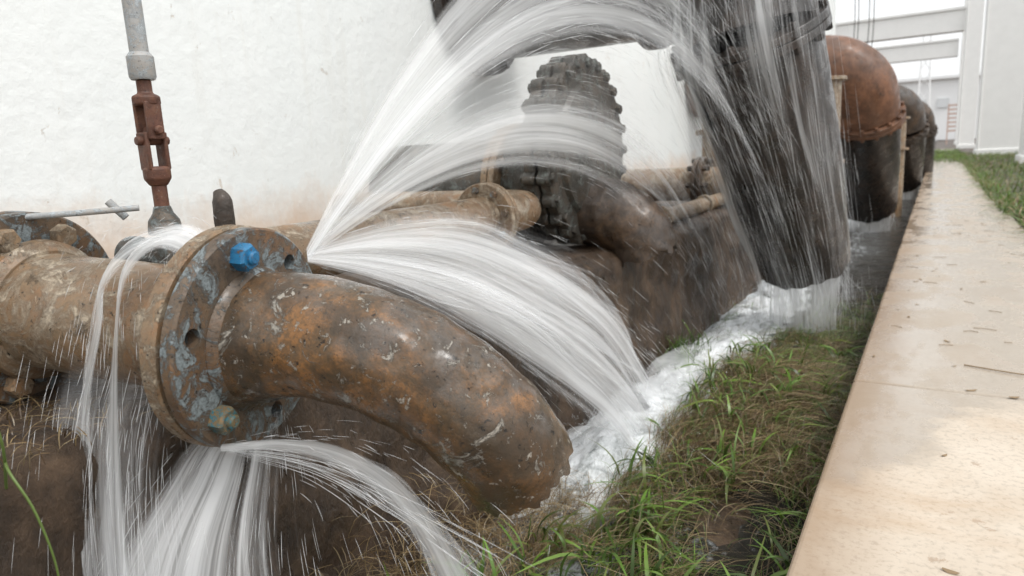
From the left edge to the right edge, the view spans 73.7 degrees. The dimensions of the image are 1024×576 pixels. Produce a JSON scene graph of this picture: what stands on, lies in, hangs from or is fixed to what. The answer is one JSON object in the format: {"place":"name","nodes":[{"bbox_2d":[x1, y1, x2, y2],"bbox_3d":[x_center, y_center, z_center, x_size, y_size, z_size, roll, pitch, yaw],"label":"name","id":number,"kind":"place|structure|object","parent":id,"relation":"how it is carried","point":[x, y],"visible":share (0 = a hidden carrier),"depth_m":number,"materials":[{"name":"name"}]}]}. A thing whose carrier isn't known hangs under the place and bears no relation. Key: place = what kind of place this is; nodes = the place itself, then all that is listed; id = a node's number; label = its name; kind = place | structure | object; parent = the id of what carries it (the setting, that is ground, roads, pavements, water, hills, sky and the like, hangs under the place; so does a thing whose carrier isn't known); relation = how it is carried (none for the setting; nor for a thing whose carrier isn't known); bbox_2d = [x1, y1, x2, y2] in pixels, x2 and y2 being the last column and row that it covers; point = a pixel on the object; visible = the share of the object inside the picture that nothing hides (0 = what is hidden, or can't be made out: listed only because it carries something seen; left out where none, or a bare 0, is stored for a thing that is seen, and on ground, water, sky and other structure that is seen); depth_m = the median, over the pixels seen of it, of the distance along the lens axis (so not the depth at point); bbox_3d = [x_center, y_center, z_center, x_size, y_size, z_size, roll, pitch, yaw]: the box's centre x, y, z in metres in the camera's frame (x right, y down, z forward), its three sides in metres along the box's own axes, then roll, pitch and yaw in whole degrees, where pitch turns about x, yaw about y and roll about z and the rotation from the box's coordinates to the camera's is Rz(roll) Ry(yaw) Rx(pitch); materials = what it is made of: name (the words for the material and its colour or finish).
{"place":"outdoors","nodes":[
{"label":"outdoors","id":0,"kind":"place"},
{"bbox_2d":[0,138,1023,575],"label":"ground","id":1,"kind":"structure","parent":0,"point":[60,498],"depth_m":1.61,"materials":[{"name":"soil"}]},
{"bbox_2d":[0,432,59,575],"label":"creeping stem","id":2,"kind":"object","parent":1,"relation":"on","point":[6,468],"visible":1,"depth_m":0.96,"materials":[{"name":"green plant"}]},
{"bbox_2d":[0,378,152,473],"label":"dry weeds","id":3,"kind":"object","parent":1,"relation":"on","point":[29,419],"visible":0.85,"depth_m":1.17,"materials":[{"name":"brown plant"}]},
{"bbox_2d":[0,189,572,517],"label":"rusted drain pipe","id":4,"kind":"object","parent":1,"relation":"on","point":[241,333],"visible":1,"depth_m":1.08,"materials":[{"name":"metal"}]},
{"bbox_2d":[25,0,181,263],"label":"valve stem","id":5,"kind":"object","parent":4,"relation":"attached to","point":[146,104],"visible":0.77,"depth_m":1.37,"materials":[{"name":"brown metal"}]},
{"bbox_2d":[0,202,537,575],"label":"water leak","id":6,"kind":"object","parent":4,"relation":"attached to","point":[192,558],"visible":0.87,"depth_m":1.13,"materials":[{"name":"white liquid"}]},
{"bbox_2d":[307,0,874,574],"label":"water spray","id":7,"kind":"object","parent":4,"relation":"attached to","point":[357,254],"visible":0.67,"depth_m":1.93,"materials":[{"name":"white liquid"}]},
{"bbox_2d":[0,0,835,258],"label":"water tank","id":8,"kind":"object","parent":1,"relation":"on","point":[267,106],"visible":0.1,"depth_m":2.77,"materials":[{"name":"white paint"}]},
{"bbox_2d":[263,182,540,275],"bbox_3d":[-0.305,-0.254,2.459,0.872,0.236,1.833,-4,11,-7],"label":"branch pipe","id":9,"kind":"object","parent":8,"relation":"attached to","point":[471,204],"visible":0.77,"depth_m":2.11,"materials":[{"name":"metal"}]},
{"bbox_2d":[432,0,850,289],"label":"discharge pipe","id":10,"kind":"object","parent":8,"relation":"attached to","point":[480,13],"visible":0.87,"depth_m":3.38,"materials":[{"name":"black metal"}]},
{"bbox_2d":[685,35,905,222],"bbox_3d":[3.132,-1.697,7.477,2.434,2.094,1.324,-2,11,7],"label":"discharge pipe","id":11,"kind":"object","parent":8,"relation":"attached to","point":[870,83],"visible":0.45,"depth_m":6.94,"materials":[{"name":"brown metal"}]},
{"bbox_2d":[898,84,929,192],"bbox_3d":[5.549,-2.425,11.143,2.624,1.852,1.285,-2,11,5],"label":"discharge pipe","id":12,"kind":"object","parent":8,"relation":"attached to","point":[917,128],"visible":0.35,"depth_m":10.61,"materials":[{"name":"brown metal"}]},
{"bbox_2d":[921,100,937,177],"bbox_3d":[7.711,-3.189,14.633,2.398,1.760,1.236,4,13,31],"label":"discharge pipe","id":13,"kind":"object","parent":8,"relation":"attached to","point":[930,147],"visible":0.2,"depth_m":13.93,"materials":[{"name":"brown metal"}]},
{"bbox_2d":[369,53,677,267],"bbox_3d":[0.021,-0.575,3.196,1.485,0.916,0.822,4,13,31],"label":"gate valve","id":14,"kind":"object","parent":1,"relation":"on","point":[639,223],"visible":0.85,"depth_m":2.88,"materials":[{"name":"metal"}]},
{"bbox_2d":[289,287,883,575],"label":"grass","id":15,"kind":"structure","parent":1,"relation":"on","point":[767,365],"depth_m":2.14,"materials":[{"name":"green plant"}]},
{"bbox_2d":[621,126,731,201],"bbox_3d":[1.373,-0.968,5.263,1.576,0.812,1.140,4,13,31],"label":"flanged pipe","id":16,"kind":"object","parent":1,"relation":"on","point":[672,183],"visible":0.37,"depth_m":4.87,"materials":[{"name":"brown metal"}]},
{"bbox_2d":[662,193,730,223],"bbox_3d":[2.044,-0.831,5.680,0.120,0.120,6.100,4,13,31],"label":"ground conduit","id":17,"kind":"object","parent":1,"relation":"on","point":[685,209],"visible":0.24,"depth_m":4.09,"materials":[{"name":"brown metal"}]},
{"bbox_2d":[786,149,1023,575],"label":"concrete walkway","id":18,"kind":"structure","parent":1,"relation":"on","point":[897,493],"depth_m":1.95,"materials":[{"name":"beige concrete"}]},
{"bbox_2d":[873,222,1023,573],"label":"straw litter","id":19,"kind":"object","parent":18,"relation":"on","point":[949,571],"visible":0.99,"depth_m":2.36,"materials":[{"name":"brown plant"}]},
{"bbox_2d":[917,36,931,105],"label":"lattice tower","id":20,"kind":"structure","parent":1,"relation":"on","point":[920,75],"depth_m":53.66,"materials":[{"name":"white metal"}]},
{"bbox_2d":[898,72,980,139],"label":"distant building","id":21,"kind":"structure","parent":1,"relation":"on","point":[943,92],"depth_m":75.14,"materials":[{"name":"white concrete"}]},
{"bbox_2d":[922,98,948,107],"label":"windows","id":22,"kind":"structure","parent":21,"relation":"in","point":[941,102],"depth_m":74.95,"materials":[{"name":"grey glass"}]},
{"bbox_2d":[946,104,956,143],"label":"slatted gate","id":23,"kind":"structure","parent":1,"relation":"on","point":[948,121],"depth_m":49.38,"materials":[{"name":"metal"}]},
{"bbox_2d":[934,147,1023,239],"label":"grass verge","id":24,"kind":"object","parent":1,"relation":"on","point":[994,190],"depth_m":11.37,"materials":[{"name":"green plant"}]},
{"bbox_2d":[973,0,1023,155],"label":"concrete column","id":25,"kind":"structure","parent":1,"relation":"on","point":[1001,93],"depth_m":22.15,"materials":[{"name":"white concrete"}]},
{"bbox_2d":[1015,94,1023,163],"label":"concrete column","id":26,"kind":"structure","parent":1,"relation":"on","point":[1019,156],"depth_m":16.21,"materials":[{"name":"white concrete"}]},
{"bbox_2d":[422,178,922,575],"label":"channel water","id":27,"kind":"structure","parent":0,"point":[877,252],"depth_m":2.10,"materials":[{"name":"grey liquid"}]},
{"bbox_2d":[508,285,809,522],"bbox_3d":[1.722,0.164,4.185,0.900,0.124,6.300,4,13,31],"label":"foam","id":28,"kind":"object","parent":27,"relation":"on","point":[604,437],"visible":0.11,"depth_m":2.66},
{"bbox_2d":[831,75,846,162],"bbox_3d":[2.563,-0.905,5.638,0.324,1.600,0.324,4,13,31],"label":"support pipe","id":29,"kind":"object","parent":27,"relation":"in","point":[837,84],"visible":0.13,"depth_m":5.41,"materials":[{"name":"brown metal"}]},
{"bbox_2d":[891,116,909,216],"bbox_3d":[5.116,-1.599,9.169,0.351,1.350,0.351,4,13,31],"label":"support pipe","id":30,"kind":"object","parent":27,"relation":"on","point":[897,212],"visible":0.19,"depth_m":9.06,"materials":[{"name":"brown metal"}]},
{"bbox_2d":[639,0,919,340],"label":"outlet water","id":31,"kind":"structure","parent":0,"point":[811,312],"depth_m":3.60,"materials":[{"name":"white liquid"}]},
{"bbox_2d":[853,0,874,45],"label":"hanging cable","id":32,"kind":"object","parent":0,"point":[869,20],"visible":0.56,"depth_m":16.37,"materials":[{"name":"grey metal"}]},
{"bbox_2d":[835,6,965,42],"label":"concrete beam","id":33,"kind":"structure","parent":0,"point":[924,23],"depth_m":33.31,"materials":[{"name":"white concrete"}]},
{"bbox_2d":[836,0,985,79],"label":"sky","id":34,"kind":"structure","parent":0,"point":[944,66],"materials":[{"name":"white"}]},
{"bbox_2d":[954,0,967,144],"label":"concrete column","id":35,"kind":"structure","parent":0,"point":[960,83],"depth_m":43.05,"materials":[{"name":"white concrete"}]},
{"bbox_2d":[873,38,958,63],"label":"concrete beam","id":36,"kind":"structure","parent":35,"relation":"attached to","point":[927,50],"depth_m":43.97,"materials":[{"name":"white concrete"}]},
{"bbox_2d":[956,0,984,148],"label":"concrete column","id":37,"kind":"structure","parent":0,"point":[971,68],"depth_m":32.22,"materials":[{"name":"white concrete"}]}
]}

